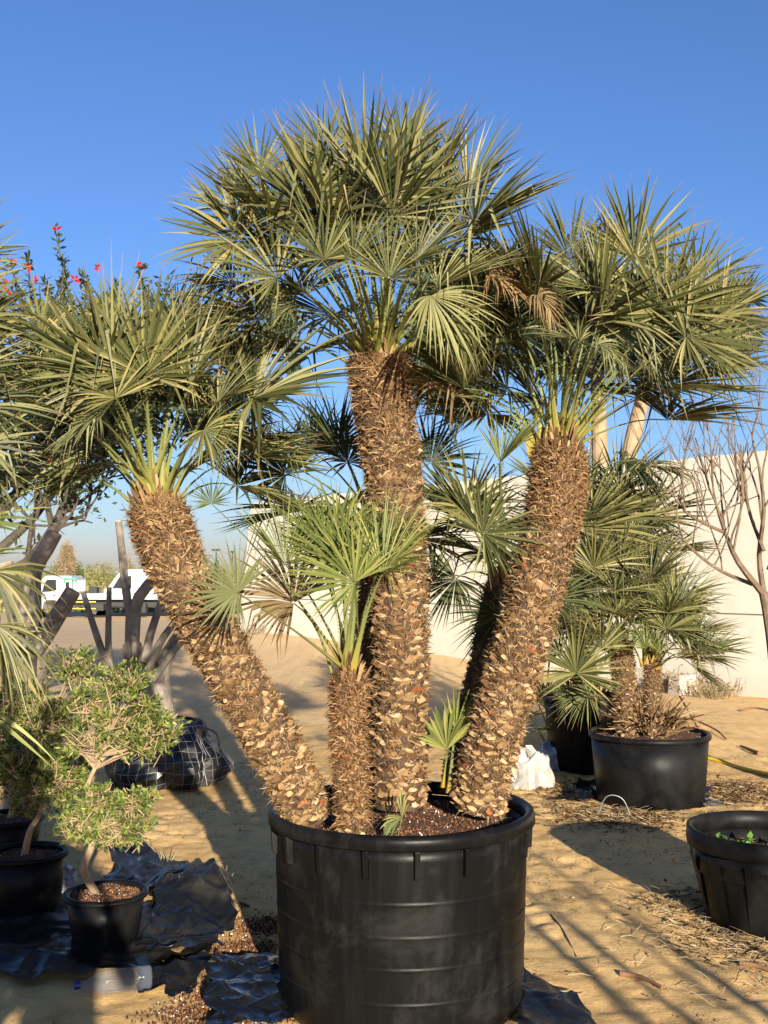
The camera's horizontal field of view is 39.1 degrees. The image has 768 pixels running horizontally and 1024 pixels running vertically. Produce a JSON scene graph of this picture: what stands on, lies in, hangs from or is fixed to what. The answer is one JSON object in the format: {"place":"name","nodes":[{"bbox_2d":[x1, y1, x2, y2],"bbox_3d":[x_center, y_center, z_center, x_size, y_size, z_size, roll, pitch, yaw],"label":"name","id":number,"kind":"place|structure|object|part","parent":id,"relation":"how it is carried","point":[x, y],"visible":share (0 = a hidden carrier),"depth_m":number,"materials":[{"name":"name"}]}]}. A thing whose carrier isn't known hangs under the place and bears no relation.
{"place":"outdoors","nodes":[
{"label":"outdoors","id":0,"kind":"place"},
{"bbox_2d":[0,579,767,1023],"bbox_3d":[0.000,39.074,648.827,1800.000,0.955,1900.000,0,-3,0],"label":"ground","id":1,"kind":"structure","parent":0,"point":[300,671],"depth_m":6.14,"materials":[{"name":"beige sand"}]},
{"bbox_2d":[0,808,45,844],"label":"plant pot","id":2,"kind":"object","parent":1,"relation":"on","point":[14,829],"visible":0.57,"depth_m":6.08,"materials":[{"name":"plastic"}]},
{"bbox_2d":[0,641,106,817],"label":"bonsai olive","id":3,"kind":"object","parent":2,"relation":"on","point":[43,717],"visible":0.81,"depth_m":6.09,"materials":[{"name":"green plant"}]},
{"bbox_2d":[0,198,73,768],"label":"fan palm","id":4,"kind":"object","parent":1,"relation":"on","point":[9,663],"visible":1,"depth_m":3.35,"materials":[{"name":"green plant"}]},
{"bbox_2d":[0,529,79,808],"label":"pruned tree","id":5,"kind":"object","parent":1,"relation":"on","point":[44,551],"visible":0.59,"depth_m":6.83,"materials":[{"name":"grey plant"}]},
{"bbox_2d":[43,893,62,911],"bbox_3d":[-1.839,1.935,5.480,0.478,0.070,0.807,1,-3,-13],"label":"plastic sheet","id":6,"kind":"object","parent":1,"relation":"on","point":[60,898],"visible":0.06,"depth_m":5.38,"materials":[{"name":"black plastic"}]},
{"bbox_2d":[60,862,76,892],"bbox_3d":[-1.640,1.868,5.489,0.166,0.176,0.054,0,-3,0],"label":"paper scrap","id":7,"kind":"object","parent":6,"relation":"on","point":[69,879],"visible":0.42,"depth_m":5.48,"materials":[{"name":"white paper"}]},
{"bbox_2d":[50,537,78,575],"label":"dry tree","id":8,"kind":"object","parent":1,"relation":"on","point":[66,554],"visible":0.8,"depth_m":69.86,"materials":[{"name":"brown plant"}]},
{"bbox_2d":[43,658,99,679],"bbox_3d":[-4.812,2.440,16.801,0.942,0.328,0.720,2,-4,-26],"label":"weed","id":9,"kind":"object","parent":1,"relation":"on","point":[91,673],"visible":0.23,"depth_m":16.74,"materials":[{"name":"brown plant"}]},
{"bbox_2d":[68,557,84,576],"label":"bush","id":10,"kind":"object","parent":1,"relation":"on","point":[79,572],"visible":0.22,"depth_m":74.64,"materials":[{"name":"green plant"}]},
{"bbox_2d":[81,562,97,583],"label":"bush","id":11,"kind":"object","parent":1,"relation":"on","point":[88,568],"visible":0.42,"depth_m":119.72,"materials":[{"name":"green plant"}]},
{"bbox_2d":[0,901,181,979],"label":"plastic sheet","id":12,"kind":"object","parent":1,"relation":"on","point":[32,946],"visible":0.57,"depth_m":4.60,"materials":[{"name":"black plastic"}]},
{"bbox_2d":[0,841,69,915],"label":"plant pot","id":13,"kind":"object","parent":12,"relation":"on","point":[31,882],"visible":0.92,"depth_m":5.12,"materials":[{"name":"plastic"}]},
{"bbox_2d":[0,724,95,855],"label":"bonsai olive","id":14,"kind":"object","parent":13,"relation":"on","point":[29,773],"visible":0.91,"depth_m":5.17,"materials":[{"name":"green plant"}]},
{"bbox_2d":[62,880,148,949],"bbox_3d":[-1.228,1.792,4.765,0.374,0.252,0.377,0,-3,0],"label":"plant pot","id":15,"kind":"object","parent":12,"relation":"on","point":[108,916],"visible":0.95,"depth_m":4.65,"materials":[{"name":"plastic"}]},
{"bbox_2d":[48,656,191,893],"bbox_3d":[-1.157,1.175,4.795,0.615,1.065,0.402,0,-3,0],"label":"bonsai olive","id":16,"kind":"object","parent":15,"relation":"on","point":[96,820],"visible":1,"depth_m":4.74,"materials":[{"name":"green plant"}]},
{"bbox_2d":[41,576,157,617],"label":"flatbed truck","id":17,"kind":"object","parent":1,"relation":"on","point":[59,585],"visible":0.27,"depth_m":53.89,"materials":[{"name":"white paint"}]},
{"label":"window","id":18,"kind":"part","parent":17,"relation":"part of","materials":[{"name":"grey glass"}]},
{"bbox_2d":[90,559,114,588],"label":"bush","id":19,"kind":"object","parent":1,"relation":"on","point":[104,572],"visible":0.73,"depth_m":109.38,"materials":[{"name":"green plant"}]},
{"bbox_2d":[74,965,151,994],"bbox_3d":[-1.067,1.847,4.252,0.296,0.092,0.092,1,-3,-18],"label":"water bottle","id":20,"kind":"object","parent":1,"relation":"on","point":[77,985],"visible":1,"depth_m":4.21,"materials":[{"name":"clear plastic"}]},
{"bbox_2d":[0,564,243,612],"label":"scrub","id":21,"kind":"object","parent":1,"relation":"on","point":[88,585],"visible":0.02,"depth_m":83.85,"materials":[{"name":"green plant"}]},
{"bbox_2d":[126,548,134,568],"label":"bush","id":22,"kind":"object","parent":1,"relation":"on","point":[128,563],"visible":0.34,"depth_m":89.84,"materials":[{"name":"grey plant"}]},
{"bbox_2d":[96,569,164,614],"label":"white van","id":23,"kind":"object","parent":1,"relation":"on","point":[137,577],"visible":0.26,"depth_m":57.44,"materials":[{"name":"paint"}]},
{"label":"window","id":24,"kind":"part","parent":23,"relation":"part of","materials":[{"name":"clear glass"}]},
{"bbox_2d":[101,832,192,886],"bbox_3d":[-1.381,1.944,6.058,0.508,0.105,1.663,2,-4,-25],"label":"plastic sheet","id":25,"kind":"object","parent":1,"relation":"on","point":[147,866],"visible":0.61,"depth_m":5.97,"materials":[{"name":"black plastic"}]},
{"bbox_2d":[134,858,239,949],"bbox_3d":[-0.921,1.816,5.040,0.514,0.231,0.995,0,-3,0],"label":"plastic sheet","id":26,"kind":"object","parent":25,"relation":"on","point":[194,906],"visible":1,"depth_m":5.04,"materials":[{"name":"black plastic"}]},
{"bbox_2d":[0,222,302,570],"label":"flowering tree","id":27,"kind":"object","parent":1,"relation":"on","point":[74,501],"visible":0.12,"depth_m":8.34,"materials":[{"name":"green plant"}]},
{"bbox_2d":[81,521,233,791],"bbox_3d":[-1.658,1.107,8.504,1.161,2.057,0.859,-1,-3,15],"label":"pruned tree","id":28,"kind":"object","parent":1,"relation":"on","point":[198,759],"visible":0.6,"depth_m":8.24,"materials":[{"name":"grey plant"}]},
{"bbox_2d":[157,846,177,860],"bbox_3d":[-1.232,1.948,6.144,0.119,0.111,0.099,0,-3,0],"label":"weed","id":29,"kind":"object","parent":1,"relation":"on","point":[166,854],"visible":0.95,"depth_m":6.15,"materials":[{"name":"beige plant"}]},
{"bbox_2d":[136,942,212,996],"bbox_3d":[-0.885,1.870,4.473,0.316,0.077,0.540,0,-3,0],"label":"plastic sheet","id":30,"kind":"object","parent":1,"relation":"on","point":[171,970],"visible":0.98,"depth_m":4.38,"materials":[{"name":"black plastic"}]},
{"bbox_2d":[126,911,291,1023],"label":"potting soil","id":31,"kind":"structure","parent":1,"relation":"on","point":[257,949],"depth_m":4.73,"materials":[{"name":"brown soil"}]},
{"bbox_2d":[214,558,228,587],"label":"bush","id":32,"kind":"object","parent":1,"relation":"on","point":[222,567],"visible":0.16,"depth_m":79.80,"materials":[{"name":"green plant"}]},
{"bbox_2d":[227,564,243,601],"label":"bush","id":33,"kind":"object","parent":1,"relation":"on","point":[235,580],"visible":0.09,"depth_m":69.77,"materials":[{"name":"grey plant"}]},
{"bbox_2d":[232,899,249,907],"bbox_3d":[-0.878,1.964,5.566,0.031,0.028,0.618,3,-4,-41],"label":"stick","id":34,"kind":"object","parent":1,"relation":"on","point":[240,903],"visible":0.27,"depth_m":5.38,"materials":[{"name":"brown wood"}]},
{"bbox_2d":[204,950,294,1023],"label":"plastic sheet","id":35,"kind":"object","parent":1,"relation":"on","point":[240,988],"visible":0.98,"depth_m":4.13,"materials":[{"name":"black plastic"}]},
{"bbox_2d":[242,624,266,634],"bbox_3d":[-2.886,2.602,23.994,0.541,0.276,0.463,-2,-4,29],"label":"weed","id":36,"kind":"object","parent":1,"relation":"on","point":[256,629],"visible":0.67,"depth_m":23.96,"materials":[{"name":"beige plant"}]},
{"bbox_2d":[268,781,534,1023],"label":"plant pot","id":37,"kind":"object","parent":1,"relation":"on","point":[420,919],"visible":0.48,"depth_m":3.79,"materials":[{"name":"plastic"}]},
{"bbox_2d":[0,68,767,833],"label":"fan palm","id":38,"kind":"object","parent":37,"relation":"in","point":[378,546],"visible":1,"depth_m":4.13,"materials":[{"name":"green plant"}]},
{"bbox_2d":[380,790,408,835],"bbox_3d":[0.043,1.127,3.861,0.098,0.251,0.070,1,-4,-24],"label":"palm seedling","id":39,"kind":"object","parent":37,"relation":"in","point":[391,827],"visible":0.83,"depth_m":3.87,"materials":[{"name":"green plant"}]},
{"bbox_2d":[45,755,767,1023],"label":"leaf litter","id":40,"kind":"object","parent":1,"relation":"on","point":[645,815],"visible":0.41,"depth_m":7.20,"materials":[{"name":"brown plant"}]},
{"bbox_2d":[223,801,767,1006],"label":"straw","id":41,"kind":"object","parent":1,"relation":"on","point":[718,934],"visible":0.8,"depth_m":4.93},
{"bbox_2d":[240,450,767,697],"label":"boundary wall","id":42,"kind":"structure","parent":1,"relation":"on","point":[745,605],"depth_m":15.06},
{"bbox_2d":[510,745,554,789],"bbox_3d":[1.121,1.996,8.492,0.430,0.320,0.367,0,-3,0],"label":"plastic bag","id":43,"kind":"object","parent":1,"relation":"on","point":[534,771],"visible":0.66,"depth_m":8.38,"materials":[{"name":"white plastic"}]},
{"bbox_2d":[537,741,559,770],"bbox_3d":[1.448,2.045,9.107,0.454,0.225,0.293,0,-3,0],"label":"plastic bag","id":44,"kind":"object","parent":1,"relation":"on","point":[547,748],"visible":0.3,"depth_m":8.99,"materials":[{"name":"plastic"}]},
{"bbox_2d":[516,967,596,1023],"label":"plastic sheet","id":45,"kind":"object","parent":1,"relation":"on","point":[544,1002],"visible":0.96,"depth_m":4.02,"materials":[{"name":"black plastic"}]},
{"bbox_2d":[550,914,576,956],"bbox_3d":[0.826,1.938,4.957,0.016,0.026,0.511,0,-3,-4],"label":"stick","id":46,"kind":"object","parent":1,"relation":"on","point":[563,931],"visible":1,"depth_m":4.99,"materials":[{"name":"brown wood"}]},
{"bbox_2d":[527,676,611,741],"bbox_3d":[1.525,1.737,9.687,1.273,0.849,1.602,1,-3,-19],"label":"fan palm","id":47,"kind":"object","parent":1,"relation":"on","point":[542,685],"visible":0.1,"depth_m":9.70,"materials":[{"name":"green plant"}]},
{"bbox_2d":[559,777,596,799],"bbox_3d":[1.524,2.091,8.175,0.320,0.072,0.918,-1,-3,15],"label":"plastic sheet","id":48,"kind":"object","parent":1,"relation":"on","point":[581,789],"visible":0.73,"depth_m":8.11,"materials":[{"name":"black plastic"}]},
{"bbox_2d":[542,691,614,774],"bbox_3d":[1.713,1.853,9.110,0.754,0.616,0.749,0,-3,0],"label":"plant pot","id":49,"kind":"object","parent":1,"relation":"on","point":[573,747],"visible":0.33,"depth_m":8.84,"materials":[{"name":"plastic"}]},
{"bbox_2d":[448,423,727,699],"bbox_3d":[1.700,0.419,9.129,2.368,2.384,2.304,0,-3,0],"label":"fan palm","id":50,"kind":"object","parent":49,"relation":"in","point":[641,506],"visible":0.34,"depth_m":8.69,"materials":[{"name":"green plant"}]},
{"bbox_2d":[395,238,767,467],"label":"dragon tree","id":51,"kind":"object","parent":1,"relation":"on","point":[641,407],"visible":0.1,"depth_m":19.41,"materials":[{"name":"green plant"}]},
{"bbox_2d":[598,795,631,817],"bbox_3d":[1.556,1.987,7.287,0.228,0.155,0.014,0,-3,8],"label":"drip tube","id":52,"kind":"object","parent":1,"relation":"on","point":[617,796],"visible":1,"depth_m":7.29,"materials":[{"name":"plastic"}]},
{"bbox_2d":[620,971,662,988],"bbox_3d":[1.052,1.901,4.394,0.046,0.021,0.206,3,-5,-43],"label":"stick","id":53,"kind":"object","parent":1,"relation":"on","point":[634,975],"visible":1,"depth_m":4.41,"materials":[{"name":"brown wood"}]},
{"bbox_2d":[588,724,711,810],"bbox_3d":[1.945,1.856,7.907,0.881,0.496,0.883,0,-3,0],"label":"plant pot","id":54,"kind":"object","parent":1,"relation":"on","point":[641,771],"visible":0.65,"depth_m":7.56,"materials":[{"name":"plastic"}]},
{"bbox_2d":[535,514,760,739],"bbox_3d":[1.786,0.854,7.974,1.823,1.744,1.635,0,-3,0],"label":"fan palm","id":55,"kind":"object","parent":54,"relation":"in","point":[672,615],"visible":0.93,"depth_m":7.71,"materials":[{"name":"green plant"}]},
{"bbox_2d":[636,666,673,690],"bbox_3d":[3.895,2.343,15.198,0.642,0.367,0.518,2,-4,-34],"label":"weed","id":56,"kind":"object","parent":1,"relation":"on","point":[666,682],"visible":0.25,"depth_m":15.06,"materials":[{"name":"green plant"}]},
{"bbox_2d":[668,673,697,694],"bbox_3d":[4.082,2.369,14.773,0.337,0.300,0.248,2,-4,-29],"label":"concrete block","id":57,"kind":"object","parent":1,"relation":"on","point":[676,690],"depth_m":14.68,"materials":[{"name":"white concrete"}]},
{"bbox_2d":[652,785,724,808],"bbox_3d":[2.245,2.071,7.743,0.345,0.051,0.964,-3,-5,44],"label":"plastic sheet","id":58,"kind":"object","parent":1,"relation":"on","point":[708,801],"visible":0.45,"depth_m":7.74,"materials":[{"name":"grey plastic"}]},
{"bbox_2d":[679,695,698,728],"bbox_3d":[3.217,2.111,11.394,0.032,0.198,1.357,0,-3,8],"label":"stick","id":59,"kind":"object","parent":1,"relation":"on","point":[681,698],"visible":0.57,"depth_m":11.50,"materials":[{"name":"brown wood"}]},
{"bbox_2d":[660,664,721,694],"bbox_3d":[4.145,2.285,14.892,0.975,0.443,0.721,0,-3,0],"label":"weed","id":60,"kind":"object","parent":1,"relation":"on","point":[668,676],"visible":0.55,"depth_m":14.71,"materials":[{"name":"beige plant"}]},
{"bbox_2d":[627,261,767,654],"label":"bare tree","id":61,"kind":"object","parent":1,"relation":"on","point":[760,587],"visible":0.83,"depth_m":8.59,"materials":[{"name":"brown plant"}]},
{"bbox_2d":[677,676,746,696],"bbox_3d":[4.435,2.325,14.505,0.915,0.324,0.656,1,-4,-22],"label":"weed","id":62,"kind":"object","parent":1,"relation":"on","point":[715,688],"visible":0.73,"depth_m":14.39,"materials":[{"name":"beige plant"}]},
{"bbox_2d":[695,683,736,698],"bbox_3d":[4.373,2.338,14.185,0.589,0.248,0.389,0,-3,0],"label":"weed","id":63,"kind":"object","parent":1,"relation":"on","point":[708,693],"visible":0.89,"depth_m":14.15,"materials":[{"name":"beige plant"}]},
{"bbox_2d":[686,810,767,937],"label":"plant pot","id":64,"kind":"object","parent":1,"relation":"on","point":[732,877],"visible":0.95,"depth_m":4.97,"materials":[{"name":"plastic"}]},
{"bbox_2d":[716,831,767,844],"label":"weeds","id":65,"kind":"object","parent":64,"relation":"in","point":[749,835],"visible":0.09,"depth_m":5.35,"materials":[{"name":"green plant"}]},
{"bbox_2d":[708,756,767,775],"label":"hose","id":66,"kind":"object","parent":1,"relation":"on","point":[738,766],"visible":0.66,"depth_m":9.06,"materials":[{"name":"yellow rubber"}]},
{"bbox_2d":[740,745,760,754],"bbox_3d":[3.329,2.167,9.832,0.040,0.035,0.379,0,-3,-6],"label":"stick","id":67,"kind":"object","parent":1,"relation":"on","point":[756,752],"visible":1,"depth_m":9.76,"materials":[{"name":"brown wood"}]},
{"bbox_2d":[739,960,767,971],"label":"stick","id":68,"kind":"object","parent":1,"relation":"on","point":[748,964],"visible":1,"depth_m":4.52,"materials":[{"name":"brown wood"}]},
{"bbox_2d":[739,707,767,710],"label":"stick","id":69,"kind":"object","parent":1,"relation":"on","point":[748,708],"visible":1,"depth_m":12.99,"materials":[{"name":"brown wood"}]},
{"bbox_2d":[0,0,767,575],"label":"sky","id":70,"kind":"structure","parent":0,"point":[100,100],"materials":[{"name":"blue"}]},
{"bbox_2d":[680,719,726,739],"bbox_3d":[3.212,2.153,10.758,0.345,0.095,0.888,2,-4,-27],"label":"stick","id":71,"kind":"object","parent":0,"point":[705,724],"visible":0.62,"depth_m":10.81,"materials":[{"name":"brown wood"}]}
]}

